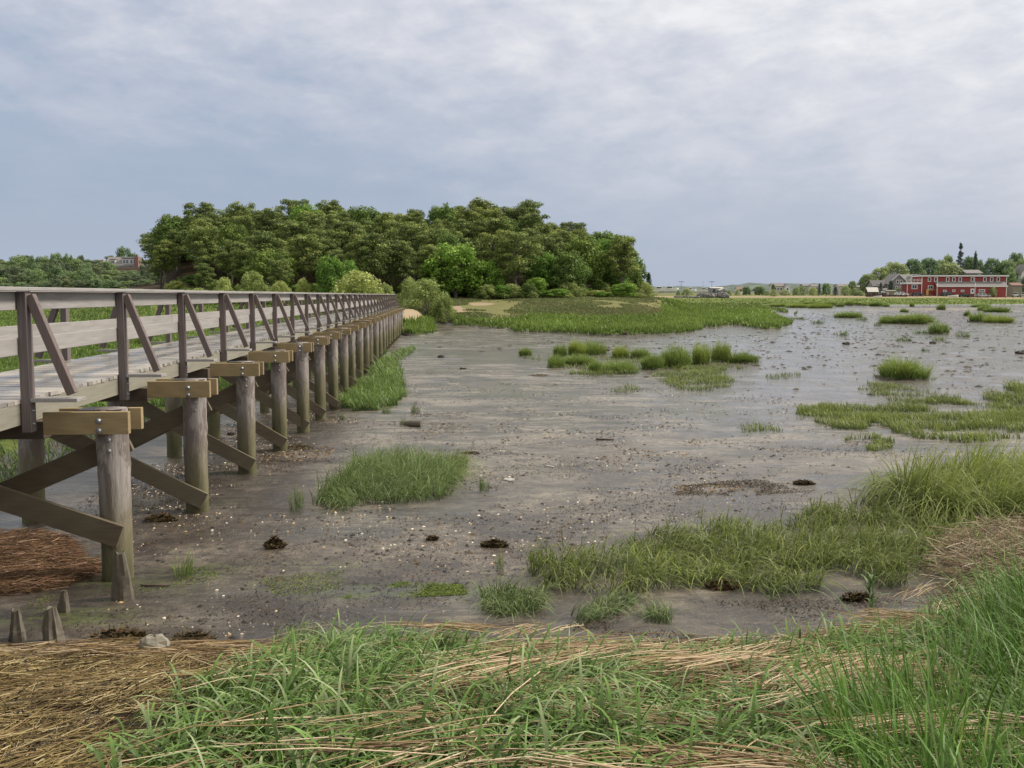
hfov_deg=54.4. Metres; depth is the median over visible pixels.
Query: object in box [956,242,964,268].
spruce tree
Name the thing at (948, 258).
deciduous tree
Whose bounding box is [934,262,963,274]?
deciduous tree
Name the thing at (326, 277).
deciduous tree
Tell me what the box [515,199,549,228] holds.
pine tree
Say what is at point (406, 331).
grass tussock
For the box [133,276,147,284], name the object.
pine tree
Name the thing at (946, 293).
parked car
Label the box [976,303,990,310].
grass tussock
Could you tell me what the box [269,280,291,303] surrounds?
shrub
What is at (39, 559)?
reed litter
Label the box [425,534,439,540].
seaweed clump
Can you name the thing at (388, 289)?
shrub
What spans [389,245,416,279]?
pine tree
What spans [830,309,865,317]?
grass tussock
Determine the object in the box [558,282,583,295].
shrub
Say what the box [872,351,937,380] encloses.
grass tussock
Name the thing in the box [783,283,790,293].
house
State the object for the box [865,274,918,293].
grey gabled house
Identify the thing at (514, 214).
pine tree
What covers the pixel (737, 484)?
drift weed
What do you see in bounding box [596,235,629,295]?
deciduous tree
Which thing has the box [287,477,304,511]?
grass tussock
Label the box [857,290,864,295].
shrub
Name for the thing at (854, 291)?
shrub
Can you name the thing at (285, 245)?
pine tree
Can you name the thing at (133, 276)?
pine tree
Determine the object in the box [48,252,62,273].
deciduous tree
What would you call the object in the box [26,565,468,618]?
green algae
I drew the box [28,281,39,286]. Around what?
pine tree
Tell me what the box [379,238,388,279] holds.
pine tree
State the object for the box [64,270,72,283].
deciduous tree
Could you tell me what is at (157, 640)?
stone
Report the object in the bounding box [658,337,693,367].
grass tussock
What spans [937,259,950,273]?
deciduous tree
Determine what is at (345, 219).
pine tree
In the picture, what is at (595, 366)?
grass tussock
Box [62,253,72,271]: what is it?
deciduous tree
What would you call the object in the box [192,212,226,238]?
pine tree
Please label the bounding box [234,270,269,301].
shrub
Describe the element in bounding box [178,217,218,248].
pine tree
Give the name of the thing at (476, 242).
pine tree
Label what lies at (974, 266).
cedar tree
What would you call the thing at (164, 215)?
pine tree
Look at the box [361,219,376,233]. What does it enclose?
pine tree
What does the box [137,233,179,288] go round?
pine tree
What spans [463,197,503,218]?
pine tree
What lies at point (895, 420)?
mudflat grass
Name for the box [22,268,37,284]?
deciduous tree
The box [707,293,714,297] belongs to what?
boulder
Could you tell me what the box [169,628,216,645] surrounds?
seaweed clump
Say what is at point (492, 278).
deciduous tree
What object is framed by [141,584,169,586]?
driftwood
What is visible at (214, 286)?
deciduous tree
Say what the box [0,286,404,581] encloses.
footbridge
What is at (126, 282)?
deciduous tree
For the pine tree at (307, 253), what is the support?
on the marsh ground at (258, 497)
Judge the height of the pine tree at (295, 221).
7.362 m
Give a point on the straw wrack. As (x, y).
(156, 660)
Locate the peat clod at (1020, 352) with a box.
[1015,350,1023,353]
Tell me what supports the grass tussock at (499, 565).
on the marsh ground at (258, 497)
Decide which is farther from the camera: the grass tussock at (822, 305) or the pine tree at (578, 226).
the grass tussock at (822, 305)
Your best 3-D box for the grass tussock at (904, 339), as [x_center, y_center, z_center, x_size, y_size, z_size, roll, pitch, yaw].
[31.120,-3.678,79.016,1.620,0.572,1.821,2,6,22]
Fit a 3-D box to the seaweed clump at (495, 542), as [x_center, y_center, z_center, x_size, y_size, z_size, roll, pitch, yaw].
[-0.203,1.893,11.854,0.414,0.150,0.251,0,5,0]
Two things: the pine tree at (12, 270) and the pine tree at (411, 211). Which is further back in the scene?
the pine tree at (12, 270)
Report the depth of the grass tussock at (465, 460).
18.02 m
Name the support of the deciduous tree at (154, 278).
on the marsh ground at (258, 497)
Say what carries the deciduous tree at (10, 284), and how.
on the marsh ground at (258, 497)
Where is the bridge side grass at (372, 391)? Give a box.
[0,344,416,481]
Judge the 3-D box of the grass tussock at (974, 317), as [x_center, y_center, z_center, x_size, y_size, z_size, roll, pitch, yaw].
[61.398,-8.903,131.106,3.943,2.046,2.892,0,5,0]
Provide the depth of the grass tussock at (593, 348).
61.63 m
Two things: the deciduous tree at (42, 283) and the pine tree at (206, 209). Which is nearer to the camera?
the pine tree at (206, 209)
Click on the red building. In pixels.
(935, 285)
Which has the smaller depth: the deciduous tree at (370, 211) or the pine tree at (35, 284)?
the deciduous tree at (370, 211)
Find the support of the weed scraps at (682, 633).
on the marsh ground at (258, 497)
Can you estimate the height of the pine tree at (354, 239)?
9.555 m
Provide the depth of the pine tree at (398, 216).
195.75 m
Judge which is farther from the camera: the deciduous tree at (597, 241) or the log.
the deciduous tree at (597, 241)
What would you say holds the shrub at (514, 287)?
on the marsh ground at (258, 497)
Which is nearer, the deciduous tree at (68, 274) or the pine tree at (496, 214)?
the pine tree at (496, 214)
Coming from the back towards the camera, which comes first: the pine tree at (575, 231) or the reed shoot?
the pine tree at (575, 231)
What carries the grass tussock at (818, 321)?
on the marsh ground at (258, 497)
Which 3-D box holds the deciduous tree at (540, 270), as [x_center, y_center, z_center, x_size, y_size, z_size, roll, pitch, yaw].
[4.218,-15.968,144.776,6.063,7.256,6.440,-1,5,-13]
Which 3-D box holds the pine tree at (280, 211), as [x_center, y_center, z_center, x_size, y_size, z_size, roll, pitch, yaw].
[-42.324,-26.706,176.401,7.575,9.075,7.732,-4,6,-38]
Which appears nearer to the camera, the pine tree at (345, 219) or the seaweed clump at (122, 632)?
the seaweed clump at (122, 632)
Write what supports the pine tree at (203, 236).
on the marsh ground at (258, 497)
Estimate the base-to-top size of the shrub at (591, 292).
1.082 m
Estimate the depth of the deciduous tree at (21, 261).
284.08 m
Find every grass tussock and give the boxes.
[132,338,153,344]
[171,550,194,578]
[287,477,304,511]
[309,432,484,513]
[380,404,390,413]
[401,324,415,334]
[410,403,420,413]
[440,448,488,480]
[477,469,489,492]
[495,541,503,570]
[518,346,533,355]
[547,354,566,367]
[552,342,567,356]
[563,353,598,365]
[567,335,588,355]
[580,337,608,354]
[588,359,601,372]
[589,358,637,373]
[610,341,629,357]
[627,346,650,358]
[636,351,667,369]
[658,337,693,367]
[690,336,714,364]
[710,335,732,361]
[727,349,763,363]
[767,302,788,306]
[781,303,808,307]
[803,301,821,304]
[807,302,835,307]
[810,319,824,323]
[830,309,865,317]
[835,302,844,306]
[836,330,848,335]
[844,300,854,305]
[868,301,883,305]
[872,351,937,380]
[877,314,904,323]
[892,311,942,323]
[894,335,912,340]
[912,329,932,333]
[924,318,950,333]
[935,301,946,309]
[951,332,970,337]
[963,309,970,315]
[966,310,991,321]
[970,303,991,306]
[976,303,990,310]
[981,313,1017,322]
[982,304,1012,311]
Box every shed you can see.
[864,287,878,295]
[884,290,895,294]
[1006,283,1022,296]
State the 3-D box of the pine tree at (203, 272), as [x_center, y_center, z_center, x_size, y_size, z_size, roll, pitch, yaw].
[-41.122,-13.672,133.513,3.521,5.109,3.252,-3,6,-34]
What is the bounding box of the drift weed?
[321,412,899,495]
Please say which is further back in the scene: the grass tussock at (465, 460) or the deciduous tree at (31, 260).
the deciduous tree at (31, 260)
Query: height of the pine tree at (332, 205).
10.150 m
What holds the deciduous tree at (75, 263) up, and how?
on the marsh ground at (258, 497)
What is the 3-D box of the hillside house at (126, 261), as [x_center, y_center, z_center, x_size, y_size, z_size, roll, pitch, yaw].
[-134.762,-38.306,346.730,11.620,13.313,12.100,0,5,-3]
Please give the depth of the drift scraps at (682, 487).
20.14 m
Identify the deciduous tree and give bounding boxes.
[0,277,13,283]
[0,282,13,286]
[5,254,27,271]
[13,282,26,286]
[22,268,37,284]
[27,255,39,268]
[29,262,44,270]
[30,269,47,284]
[35,255,49,264]
[37,280,51,286]
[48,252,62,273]
[48,265,67,286]
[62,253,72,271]
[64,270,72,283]
[69,270,81,280]
[70,257,83,280]
[74,268,97,286]
[77,263,94,274]
[87,278,102,287]
[98,274,112,281]
[101,270,120,276]
[101,280,121,288]
[102,261,117,270]
[116,246,131,256]
[119,281,135,286]
[122,271,140,275]
[137,279,154,285]
[148,272,163,282]
[151,214,193,267]
[181,274,201,285]
[208,283,236,290]
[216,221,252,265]
[240,248,299,287]
[288,202,325,221]
[289,285,313,292]
[310,283,323,292]
[315,253,345,301]
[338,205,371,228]
[342,259,362,293]
[356,206,380,225]
[396,282,418,295]
[420,242,487,297]
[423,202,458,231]
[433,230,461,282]
[447,289,466,296]
[465,285,476,296]
[468,259,504,286]
[473,286,495,298]
[491,285,514,298]
[493,218,523,253]
[519,283,537,297]
[521,251,561,295]
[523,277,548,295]
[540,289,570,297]
[549,250,592,290]
[563,234,610,288]
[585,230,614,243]
[591,237,602,255]
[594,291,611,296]
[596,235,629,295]
[609,251,643,292]
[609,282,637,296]
[634,257,647,288]
[741,286,751,294]
[752,286,764,294]
[821,283,830,294]
[848,281,857,294]
[856,273,877,292]
[871,266,891,279]
[880,261,909,279]
[904,258,927,273]
[913,257,939,274]
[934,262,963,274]
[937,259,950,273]
[943,253,952,263]
[961,256,973,269]
[971,259,983,273]
[981,258,1003,274]
[995,259,1016,281]
[1007,252,1023,263]
[1007,271,1017,282]
[1014,258,1023,266]
[1020,276,1023,291]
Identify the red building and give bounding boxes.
[900,272,1013,296]
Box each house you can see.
[106,254,145,266]
[708,287,722,292]
[717,288,726,292]
[769,283,783,293]
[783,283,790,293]
[800,284,809,293]
[808,284,818,293]
[833,284,848,294]
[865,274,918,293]
[960,270,982,274]
[1015,264,1023,296]
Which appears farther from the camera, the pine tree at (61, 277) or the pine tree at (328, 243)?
the pine tree at (61, 277)
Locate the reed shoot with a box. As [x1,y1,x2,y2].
[854,569,888,616]
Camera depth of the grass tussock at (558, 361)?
50.15 m
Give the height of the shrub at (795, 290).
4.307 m
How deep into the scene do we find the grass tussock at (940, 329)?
94.25 m
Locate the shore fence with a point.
(943, 296)
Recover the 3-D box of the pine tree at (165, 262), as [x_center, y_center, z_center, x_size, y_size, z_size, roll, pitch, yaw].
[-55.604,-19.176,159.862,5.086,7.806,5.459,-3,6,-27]
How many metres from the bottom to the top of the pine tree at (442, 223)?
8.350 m
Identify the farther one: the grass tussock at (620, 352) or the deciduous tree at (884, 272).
the deciduous tree at (884, 272)
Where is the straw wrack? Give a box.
[0,557,1023,767]
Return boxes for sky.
[0,0,1023,286]
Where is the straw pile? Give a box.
[915,506,1023,595]
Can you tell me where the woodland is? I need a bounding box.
[643,283,834,292]
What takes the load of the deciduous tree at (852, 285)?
on the marsh ground at (258, 497)
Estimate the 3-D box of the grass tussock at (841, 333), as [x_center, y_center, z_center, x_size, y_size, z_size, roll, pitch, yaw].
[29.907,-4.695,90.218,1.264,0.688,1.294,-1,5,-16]
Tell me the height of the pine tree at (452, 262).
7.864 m
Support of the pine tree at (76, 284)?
on the marsh ground at (258, 497)
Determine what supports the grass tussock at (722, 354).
on the marsh ground at (258, 497)
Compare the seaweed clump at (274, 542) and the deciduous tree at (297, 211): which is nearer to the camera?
the seaweed clump at (274, 542)
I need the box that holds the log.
[403,420,421,426]
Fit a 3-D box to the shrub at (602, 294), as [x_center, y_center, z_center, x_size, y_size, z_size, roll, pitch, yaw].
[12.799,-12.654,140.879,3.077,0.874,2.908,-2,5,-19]
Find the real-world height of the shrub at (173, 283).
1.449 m
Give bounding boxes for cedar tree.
[644,274,652,294]
[817,283,821,294]
[832,286,838,295]
[879,282,882,292]
[887,280,894,289]
[972,250,977,269]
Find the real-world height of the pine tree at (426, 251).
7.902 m
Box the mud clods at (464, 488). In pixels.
[52,322,1023,638]
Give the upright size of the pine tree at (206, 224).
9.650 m
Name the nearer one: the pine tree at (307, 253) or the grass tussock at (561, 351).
the grass tussock at (561, 351)
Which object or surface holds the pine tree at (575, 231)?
on the marsh ground at (258, 497)
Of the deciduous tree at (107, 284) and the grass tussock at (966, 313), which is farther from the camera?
the deciduous tree at (107, 284)
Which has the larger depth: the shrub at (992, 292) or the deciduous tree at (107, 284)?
the shrub at (992, 292)
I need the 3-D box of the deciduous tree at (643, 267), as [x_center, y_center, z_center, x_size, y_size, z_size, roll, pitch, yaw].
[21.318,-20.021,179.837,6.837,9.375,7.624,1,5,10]
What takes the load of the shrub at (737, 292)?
on the marsh ground at (258, 497)
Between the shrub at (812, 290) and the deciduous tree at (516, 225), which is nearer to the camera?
the deciduous tree at (516, 225)
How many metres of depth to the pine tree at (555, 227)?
178.26 m
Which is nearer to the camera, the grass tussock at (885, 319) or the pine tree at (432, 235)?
the grass tussock at (885, 319)
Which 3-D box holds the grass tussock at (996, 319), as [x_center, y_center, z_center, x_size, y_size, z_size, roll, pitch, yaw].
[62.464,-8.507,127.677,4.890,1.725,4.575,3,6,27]
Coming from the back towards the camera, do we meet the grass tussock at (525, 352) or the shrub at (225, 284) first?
the shrub at (225, 284)
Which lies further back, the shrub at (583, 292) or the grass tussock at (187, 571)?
the shrub at (583, 292)
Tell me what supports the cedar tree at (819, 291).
on the marsh ground at (258, 497)
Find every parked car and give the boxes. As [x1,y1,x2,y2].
[910,292,924,295]
[940,292,954,295]
[958,293,972,296]
[975,293,990,296]
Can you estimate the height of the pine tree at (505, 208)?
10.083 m
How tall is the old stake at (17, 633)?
0.379 m
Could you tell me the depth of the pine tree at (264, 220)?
161.65 m
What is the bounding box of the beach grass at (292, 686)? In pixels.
[63,559,1023,767]
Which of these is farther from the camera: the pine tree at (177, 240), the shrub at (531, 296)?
the pine tree at (177, 240)
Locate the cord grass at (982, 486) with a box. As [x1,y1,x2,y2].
[510,426,1023,602]
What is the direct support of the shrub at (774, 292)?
on the marsh ground at (258, 497)
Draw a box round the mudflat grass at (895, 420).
[518,353,1023,450]
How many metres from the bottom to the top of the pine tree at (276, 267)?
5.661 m
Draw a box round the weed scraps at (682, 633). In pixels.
[28,408,931,644]
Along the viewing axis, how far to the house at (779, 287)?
637.56 m
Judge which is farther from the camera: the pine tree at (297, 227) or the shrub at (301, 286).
the pine tree at (297, 227)
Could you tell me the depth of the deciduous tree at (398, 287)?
137.37 m
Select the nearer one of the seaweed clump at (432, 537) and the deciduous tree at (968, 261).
the seaweed clump at (432, 537)
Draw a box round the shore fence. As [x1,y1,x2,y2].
[900,293,1020,297]
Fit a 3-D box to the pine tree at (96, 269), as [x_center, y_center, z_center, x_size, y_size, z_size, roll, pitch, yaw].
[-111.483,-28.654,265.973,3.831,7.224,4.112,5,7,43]
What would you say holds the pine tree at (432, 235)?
on the marsh ground at (258, 497)
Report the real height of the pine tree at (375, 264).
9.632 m
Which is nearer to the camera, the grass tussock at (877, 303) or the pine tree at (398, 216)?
the pine tree at (398, 216)
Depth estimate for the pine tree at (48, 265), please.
263.77 m
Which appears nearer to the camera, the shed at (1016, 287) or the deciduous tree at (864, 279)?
the shed at (1016, 287)
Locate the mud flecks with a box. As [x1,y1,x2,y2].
[425,309,1023,396]
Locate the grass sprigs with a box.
[266,568,832,645]
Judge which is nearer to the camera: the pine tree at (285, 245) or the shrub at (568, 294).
the shrub at (568, 294)
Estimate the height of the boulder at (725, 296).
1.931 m
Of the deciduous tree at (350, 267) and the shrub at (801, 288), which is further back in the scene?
the shrub at (801, 288)
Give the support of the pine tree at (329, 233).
on the marsh ground at (258, 497)
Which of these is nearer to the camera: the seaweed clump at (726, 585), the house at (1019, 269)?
the seaweed clump at (726, 585)
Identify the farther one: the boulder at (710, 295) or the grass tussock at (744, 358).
the boulder at (710, 295)
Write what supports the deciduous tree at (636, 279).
on the marsh ground at (258, 497)
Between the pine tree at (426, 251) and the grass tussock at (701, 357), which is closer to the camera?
the grass tussock at (701, 357)
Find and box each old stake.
[8,608,26,641]
[42,606,65,643]
[57,589,70,612]
[111,550,134,600]
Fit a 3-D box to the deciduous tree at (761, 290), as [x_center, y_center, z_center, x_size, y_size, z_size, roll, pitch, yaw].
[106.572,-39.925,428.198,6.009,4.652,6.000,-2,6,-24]
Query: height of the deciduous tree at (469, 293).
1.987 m
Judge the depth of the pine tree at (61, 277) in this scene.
225.67 m
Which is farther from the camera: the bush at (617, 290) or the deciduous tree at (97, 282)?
the deciduous tree at (97, 282)
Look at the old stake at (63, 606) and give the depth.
9.11 m
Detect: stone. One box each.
[139,634,170,650]
[503,478,514,480]
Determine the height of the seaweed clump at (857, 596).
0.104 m
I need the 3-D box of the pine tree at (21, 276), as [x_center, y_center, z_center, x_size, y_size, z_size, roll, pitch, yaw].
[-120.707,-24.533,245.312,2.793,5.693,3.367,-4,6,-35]
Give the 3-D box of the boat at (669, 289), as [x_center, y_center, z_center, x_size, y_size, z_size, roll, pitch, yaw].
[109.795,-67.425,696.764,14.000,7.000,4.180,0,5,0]
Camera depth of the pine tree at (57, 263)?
264.81 m
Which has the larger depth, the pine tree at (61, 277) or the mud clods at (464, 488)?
the pine tree at (61, 277)
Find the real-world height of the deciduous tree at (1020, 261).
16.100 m
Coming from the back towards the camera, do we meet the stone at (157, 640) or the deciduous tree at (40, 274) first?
the deciduous tree at (40, 274)
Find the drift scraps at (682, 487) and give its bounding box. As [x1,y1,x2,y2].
[260,412,895,493]
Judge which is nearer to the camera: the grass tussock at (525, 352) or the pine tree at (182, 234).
the grass tussock at (525, 352)
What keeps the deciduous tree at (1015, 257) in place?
on the marsh ground at (258, 497)
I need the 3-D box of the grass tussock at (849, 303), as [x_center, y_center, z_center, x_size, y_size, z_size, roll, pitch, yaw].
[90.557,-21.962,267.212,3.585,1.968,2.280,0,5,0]
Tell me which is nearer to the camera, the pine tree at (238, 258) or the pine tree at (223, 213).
the pine tree at (238, 258)
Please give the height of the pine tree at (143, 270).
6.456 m
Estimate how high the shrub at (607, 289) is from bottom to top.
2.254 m
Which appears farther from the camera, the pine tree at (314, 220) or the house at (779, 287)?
the house at (779, 287)
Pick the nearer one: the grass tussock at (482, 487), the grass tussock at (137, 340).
the grass tussock at (482, 487)
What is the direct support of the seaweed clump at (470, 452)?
on the marsh ground at (258, 497)
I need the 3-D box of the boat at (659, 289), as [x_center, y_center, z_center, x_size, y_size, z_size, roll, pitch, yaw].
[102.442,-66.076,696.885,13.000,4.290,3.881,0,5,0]
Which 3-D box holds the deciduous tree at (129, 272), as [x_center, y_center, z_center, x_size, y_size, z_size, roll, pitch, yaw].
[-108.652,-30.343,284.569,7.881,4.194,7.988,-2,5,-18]
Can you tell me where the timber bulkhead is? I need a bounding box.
[866,293,906,296]
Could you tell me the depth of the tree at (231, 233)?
157.08 m
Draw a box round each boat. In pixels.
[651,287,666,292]
[659,286,678,292]
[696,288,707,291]
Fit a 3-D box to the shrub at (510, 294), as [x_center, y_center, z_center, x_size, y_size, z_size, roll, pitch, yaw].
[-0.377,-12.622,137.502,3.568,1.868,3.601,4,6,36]
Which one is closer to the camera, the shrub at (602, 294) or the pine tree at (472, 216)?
the shrub at (602, 294)
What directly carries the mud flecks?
on the marsh ground at (258, 497)
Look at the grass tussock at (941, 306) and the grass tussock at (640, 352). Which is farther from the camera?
the grass tussock at (941, 306)
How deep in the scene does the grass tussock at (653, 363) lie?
48.88 m
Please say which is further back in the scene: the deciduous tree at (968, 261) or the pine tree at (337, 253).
the deciduous tree at (968, 261)
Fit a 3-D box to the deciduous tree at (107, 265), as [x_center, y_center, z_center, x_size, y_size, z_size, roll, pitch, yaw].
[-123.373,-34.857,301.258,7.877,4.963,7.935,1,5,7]
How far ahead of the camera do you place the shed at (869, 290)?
348.04 m
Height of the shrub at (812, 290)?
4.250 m
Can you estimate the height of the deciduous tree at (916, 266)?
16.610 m
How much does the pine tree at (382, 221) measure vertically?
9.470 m
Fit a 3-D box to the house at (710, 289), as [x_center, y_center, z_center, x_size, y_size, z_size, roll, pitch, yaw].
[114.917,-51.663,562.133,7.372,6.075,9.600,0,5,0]
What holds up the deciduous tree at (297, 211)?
on the marsh ground at (258, 497)
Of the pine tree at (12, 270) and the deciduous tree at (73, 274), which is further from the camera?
the pine tree at (12, 270)
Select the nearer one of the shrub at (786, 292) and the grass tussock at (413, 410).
the grass tussock at (413, 410)
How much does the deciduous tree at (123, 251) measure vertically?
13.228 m
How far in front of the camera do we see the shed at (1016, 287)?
364.56 m
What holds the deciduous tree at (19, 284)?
on the marsh ground at (258, 497)
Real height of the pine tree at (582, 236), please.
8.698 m
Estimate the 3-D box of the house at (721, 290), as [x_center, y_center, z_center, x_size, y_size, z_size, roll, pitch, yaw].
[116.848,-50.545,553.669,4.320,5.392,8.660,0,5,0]
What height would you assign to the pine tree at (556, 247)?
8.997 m
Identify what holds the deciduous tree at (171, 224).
on the marsh ground at (258, 497)
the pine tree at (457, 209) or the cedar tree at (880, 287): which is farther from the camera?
the cedar tree at (880, 287)
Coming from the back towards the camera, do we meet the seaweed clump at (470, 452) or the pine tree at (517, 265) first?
the pine tree at (517, 265)
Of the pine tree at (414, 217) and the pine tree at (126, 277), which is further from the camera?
the pine tree at (126, 277)
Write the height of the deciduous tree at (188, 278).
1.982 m
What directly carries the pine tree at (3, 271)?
on the marsh ground at (258, 497)
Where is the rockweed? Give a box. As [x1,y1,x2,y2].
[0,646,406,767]
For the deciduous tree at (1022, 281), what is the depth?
370.27 m
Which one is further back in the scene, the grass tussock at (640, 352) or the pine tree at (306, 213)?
the pine tree at (306, 213)
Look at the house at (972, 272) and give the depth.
384.12 m
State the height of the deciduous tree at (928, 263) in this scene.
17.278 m
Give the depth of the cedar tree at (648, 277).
178.82 m
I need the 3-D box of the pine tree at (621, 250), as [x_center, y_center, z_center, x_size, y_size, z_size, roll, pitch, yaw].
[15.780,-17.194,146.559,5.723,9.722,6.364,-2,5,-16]
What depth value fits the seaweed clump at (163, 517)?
13.27 m
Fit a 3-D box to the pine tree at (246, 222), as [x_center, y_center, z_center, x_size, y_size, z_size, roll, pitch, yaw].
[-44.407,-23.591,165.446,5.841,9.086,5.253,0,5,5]
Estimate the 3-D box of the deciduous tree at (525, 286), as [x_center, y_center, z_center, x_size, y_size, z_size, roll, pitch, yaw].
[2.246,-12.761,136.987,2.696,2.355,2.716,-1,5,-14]
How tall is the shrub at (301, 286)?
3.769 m
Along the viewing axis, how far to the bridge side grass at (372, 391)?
34.43 m
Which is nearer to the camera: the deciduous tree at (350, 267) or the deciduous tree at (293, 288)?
the deciduous tree at (350, 267)
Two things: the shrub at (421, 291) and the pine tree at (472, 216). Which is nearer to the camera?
the shrub at (421, 291)
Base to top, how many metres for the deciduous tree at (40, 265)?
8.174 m
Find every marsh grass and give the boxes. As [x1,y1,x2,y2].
[0,272,1023,406]
[681,518,1023,767]
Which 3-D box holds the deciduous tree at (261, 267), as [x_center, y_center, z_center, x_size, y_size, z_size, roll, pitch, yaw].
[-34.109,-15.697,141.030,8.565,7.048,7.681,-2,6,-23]
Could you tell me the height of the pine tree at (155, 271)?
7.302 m
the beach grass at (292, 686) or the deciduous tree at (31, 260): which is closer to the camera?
the beach grass at (292, 686)
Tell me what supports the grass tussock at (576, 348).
on the marsh ground at (258, 497)
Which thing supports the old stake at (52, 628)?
on the marsh ground at (258, 497)
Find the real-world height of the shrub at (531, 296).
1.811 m
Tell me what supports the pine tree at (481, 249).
on the marsh ground at (258, 497)
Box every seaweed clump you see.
[88,625,151,639]
[143,512,180,521]
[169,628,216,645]
[262,534,287,548]
[287,444,313,449]
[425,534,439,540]
[461,450,480,453]
[478,538,509,547]
[703,577,738,590]
[792,479,815,485]
[840,590,875,601]
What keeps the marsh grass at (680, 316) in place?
on the marsh ground at (258, 497)
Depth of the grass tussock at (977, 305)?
244.94 m
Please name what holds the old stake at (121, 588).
on the marsh ground at (258, 497)
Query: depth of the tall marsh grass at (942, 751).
4.19 m
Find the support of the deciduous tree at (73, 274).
on the marsh ground at (258, 497)
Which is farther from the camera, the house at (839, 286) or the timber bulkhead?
the house at (839, 286)
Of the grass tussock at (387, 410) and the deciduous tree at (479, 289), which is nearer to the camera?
the grass tussock at (387, 410)
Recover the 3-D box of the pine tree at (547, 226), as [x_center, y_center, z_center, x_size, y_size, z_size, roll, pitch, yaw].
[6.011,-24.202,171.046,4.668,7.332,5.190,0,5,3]
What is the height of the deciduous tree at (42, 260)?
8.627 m
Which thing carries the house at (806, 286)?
on the marsh ground at (258, 497)
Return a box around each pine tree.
[0,268,10,277]
[2,265,23,278]
[6,275,17,284]
[16,273,27,284]
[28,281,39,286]
[43,262,54,272]
[46,278,62,287]
[52,259,62,272]
[56,275,69,287]
[60,262,73,273]
[60,279,77,287]
[72,280,81,287]
[77,255,84,263]
[78,281,94,287]
[87,259,108,273]
[89,263,102,276]
[119,275,132,280]
[130,274,140,282]
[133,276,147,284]
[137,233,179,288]
[139,265,153,279]
[143,226,165,276]
[144,258,166,278]
[151,240,182,283]
[155,214,188,266]
[160,229,188,270]
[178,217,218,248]
[179,219,219,266]
[179,224,220,272]
[182,202,226,235]
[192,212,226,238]
[192,263,216,289]
[213,239,249,283]
[217,210,234,219]
[220,201,256,232]
[227,249,255,285]
[230,214,255,240]
[240,240,258,258]
[241,230,290,282]
[246,207,283,239]
[254,207,287,220]
[267,258,294,284]
[272,199,310,220]
[275,220,299,240]
[275,241,295,257]
[277,221,310,276]
[285,234,324,280]
[291,214,340,261]
[295,210,324,229]
[301,228,345,261]
[313,249,344,280]
[314,199,346,230]
[316,238,342,262]
[324,210,351,236]
[333,221,367,259]
[342,234,379,270]
[347,232,396,281]
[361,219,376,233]
[369,212,401,265]
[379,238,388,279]
[383,221,437,281]
[383,240,416,287]
[388,212,403,225]
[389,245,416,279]
[399,208,425,225]
[402,212,425,225]
[407,244,445,279]
[422,228,449,243]
[426,227,473,246]
[427,218,461,241]
[439,205,463,212]
[440,244,470,271]
[447,218,487,243]
[453,207,491,245]
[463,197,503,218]
[469,230,512,274]
[470,240,488,275]
[480,208,502,225]
[481,216,515,245]
[489,230,544,284]
[500,207,529,226]
[501,206,518,216]
[507,240,531,286]
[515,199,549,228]
[517,212,544,233]
[519,228,540,278]
[535,236,574,286]
[539,222,553,235]
[540,230,575,253]
[551,222,571,232]
[555,229,586,240]
[557,221,591,236]
[565,233,597,244]
[599,234,641,296]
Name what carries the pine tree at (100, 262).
on the marsh ground at (258, 497)
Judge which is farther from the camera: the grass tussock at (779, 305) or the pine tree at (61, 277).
the grass tussock at (779, 305)
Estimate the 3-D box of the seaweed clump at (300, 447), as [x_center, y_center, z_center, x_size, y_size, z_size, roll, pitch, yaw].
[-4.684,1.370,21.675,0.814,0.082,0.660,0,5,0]
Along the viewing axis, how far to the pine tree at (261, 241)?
143.67 m
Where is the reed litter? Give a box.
[0,527,101,594]
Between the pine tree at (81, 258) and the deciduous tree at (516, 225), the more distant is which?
the pine tree at (81, 258)
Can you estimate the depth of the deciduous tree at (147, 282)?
226.12 m
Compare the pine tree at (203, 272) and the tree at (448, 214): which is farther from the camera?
the tree at (448, 214)
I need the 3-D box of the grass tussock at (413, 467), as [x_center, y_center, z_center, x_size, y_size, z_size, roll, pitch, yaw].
[-1.849,1.383,16.669,3.304,0.829,6.186,0,5,0]
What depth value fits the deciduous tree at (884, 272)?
393.97 m
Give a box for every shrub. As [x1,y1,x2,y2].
[163,280,187,289]
[213,276,233,290]
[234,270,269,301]
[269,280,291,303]
[294,277,310,304]
[327,269,389,307]
[380,283,394,303]
[396,277,418,306]
[401,277,448,317]
[432,291,455,322]
[473,284,501,298]
[496,283,526,298]
[498,288,519,298]
[510,288,538,297]
[555,292,574,297]
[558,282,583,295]
[569,286,587,296]
[583,290,608,296]
[597,282,611,292]
[626,292,647,297]
[634,281,659,297]
[680,288,693,295]
[734,288,740,294]
[770,289,777,295]
[779,289,790,294]
[792,287,800,295]
[799,285,806,294]
[807,287,816,295]
[840,285,850,295]
[850,288,857,295]
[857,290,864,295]
[988,287,997,296]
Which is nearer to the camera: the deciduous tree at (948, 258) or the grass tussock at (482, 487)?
the grass tussock at (482, 487)
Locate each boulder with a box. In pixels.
[698,292,709,297]
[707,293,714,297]
[721,294,729,297]
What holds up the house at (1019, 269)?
on the marsh ground at (258, 497)
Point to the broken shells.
(407, 493)
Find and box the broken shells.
[87,371,970,635]
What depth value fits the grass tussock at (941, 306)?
212.26 m
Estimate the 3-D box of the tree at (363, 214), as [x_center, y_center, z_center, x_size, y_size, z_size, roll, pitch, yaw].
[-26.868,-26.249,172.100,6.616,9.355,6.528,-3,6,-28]
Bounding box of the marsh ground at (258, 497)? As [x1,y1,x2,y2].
[0,257,1023,767]

